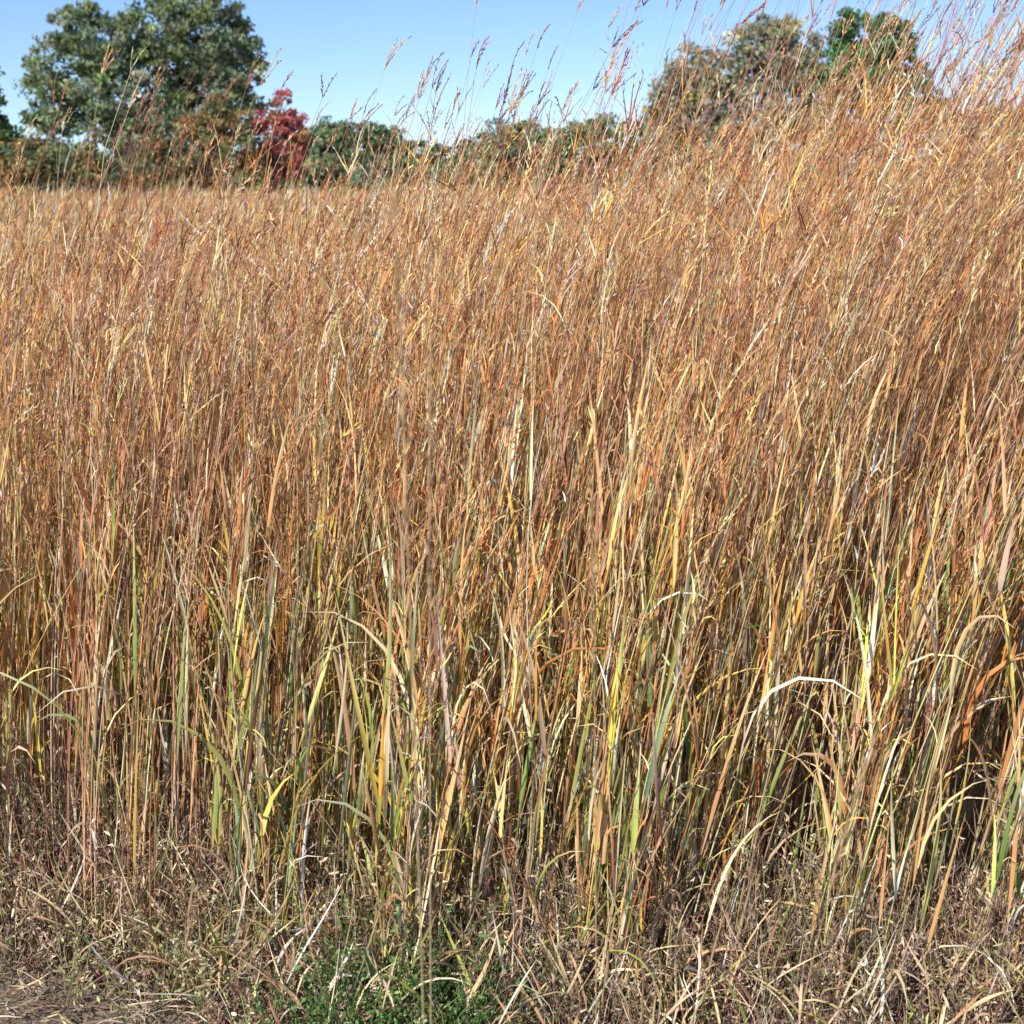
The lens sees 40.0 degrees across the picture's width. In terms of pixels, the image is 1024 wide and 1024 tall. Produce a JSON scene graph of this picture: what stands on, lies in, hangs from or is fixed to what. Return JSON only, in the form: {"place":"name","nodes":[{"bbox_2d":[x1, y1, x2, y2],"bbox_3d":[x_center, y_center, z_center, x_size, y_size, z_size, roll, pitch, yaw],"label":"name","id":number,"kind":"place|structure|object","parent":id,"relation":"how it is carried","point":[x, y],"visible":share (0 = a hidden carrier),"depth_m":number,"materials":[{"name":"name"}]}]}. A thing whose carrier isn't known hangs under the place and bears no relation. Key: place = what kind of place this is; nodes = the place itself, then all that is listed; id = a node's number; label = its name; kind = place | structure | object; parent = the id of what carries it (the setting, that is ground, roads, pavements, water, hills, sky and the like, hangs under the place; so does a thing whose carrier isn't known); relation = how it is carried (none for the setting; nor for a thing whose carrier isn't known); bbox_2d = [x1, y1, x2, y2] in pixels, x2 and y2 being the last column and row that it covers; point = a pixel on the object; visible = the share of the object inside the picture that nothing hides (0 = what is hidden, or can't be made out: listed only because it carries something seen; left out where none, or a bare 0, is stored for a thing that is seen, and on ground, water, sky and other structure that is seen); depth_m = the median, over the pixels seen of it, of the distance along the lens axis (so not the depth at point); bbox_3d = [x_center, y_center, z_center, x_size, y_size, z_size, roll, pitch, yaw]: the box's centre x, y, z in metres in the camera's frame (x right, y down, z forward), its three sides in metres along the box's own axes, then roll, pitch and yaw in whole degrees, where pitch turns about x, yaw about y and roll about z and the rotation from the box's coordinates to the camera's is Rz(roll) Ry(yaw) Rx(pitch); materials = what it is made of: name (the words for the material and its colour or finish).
{"place":"outdoors","nodes":[
{"label":"outdoors","id":0,"kind":"place"},
{"bbox_2d":[0,0,1023,1023],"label":"tall grass","id":1,"kind":"structure","parent":0,"point":[891,279],"depth_m":3.18,"materials":[{"name":"brown plant"}]},
{"bbox_2d":[0,208,1023,1023],"bbox_3d":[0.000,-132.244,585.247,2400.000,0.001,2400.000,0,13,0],"label":"ground","id":2,"kind":"structure","parent":0,"point":[92,1016],"depth_m":3.30,"materials":[{"name":"soil"}]},
{"bbox_2d":[0,66,28,187],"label":"oak tree","id":3,"kind":"object","parent":2,"relation":"on","point":[7,132],"visible":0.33,"depth_m":63.56,"materials":[{"name":"green plant"}]},
{"bbox_2d":[0,128,197,220],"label":"sumac shrub","id":4,"kind":"object","parent":2,"relation":"on","point":[49,164],"visible":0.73,"depth_m":55.78,"materials":[{"name":"green plant"}]},
{"bbox_2d":[11,0,270,195],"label":"oak tree","id":5,"kind":"object","parent":2,"relation":"on","point":[216,46],"visible":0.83,"depth_m":73.60,"materials":[{"name":"green plant"}]},
{"bbox_2d":[169,91,266,213],"bbox_3d":[-12.219,-14.486,58.335,4.104,5.758,3.001,0,13,0],"label":"hedge maple tree","id":6,"kind":"object","parent":2,"relation":"on","point":[214,104],"visible":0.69,"depth_m":57.58,"materials":[{"name":"green plant"}]},
{"bbox_2d":[251,87,312,192],"bbox_3d":[-9.859,-15.066,60.226,2.805,6.046,2.631,0,13,0],"label":"red maple tree","id":7,"kind":"object","parent":2,"relation":"on","point":[293,121],"visible":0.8,"depth_m":59.57,"materials":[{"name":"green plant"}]},
{"bbox_2d":[0,652,1023,1023],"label":"dry weeds","id":8,"kind":"object","parent":2,"relation":"on","point":[988,994],"visible":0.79,"depth_m":3.01,"materials":[{"name":"brown plant"}]},
{"bbox_2d":[0,99,1023,213],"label":"tree line","id":9,"kind":"object","parent":2,"relation":"on","point":[317,155],"visible":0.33,"depth_m":95.96,"materials":[{"name":"green plant"}]},
{"bbox_2d":[32,872,1023,1023],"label":"green weeds","id":10,"kind":"object","parent":2,"relation":"on","point":[447,991],"visible":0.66,"depth_m":2.92,"materials":[{"name":"green plant"}]},
{"bbox_2d":[639,11,827,176],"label":"cottonwood tree","id":11,"kind":"object","parent":2,"relation":"on","point":[745,35],"visible":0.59,"depth_m":77.44,"materials":[{"name":"green plant"}]},
{"bbox_2d":[808,6,957,218],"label":"green ash tree","id":12,"kind":"object","parent":2,"relation":"on","point":[848,36],"visible":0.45,"depth_m":68.23,"materials":[{"name":"green plant"}]},
{"bbox_2d":[0,0,1023,167],"label":"sky","id":13,"kind":"structure","parent":0,"point":[352,38],"materials":[{"name":"blue"}]}
]}

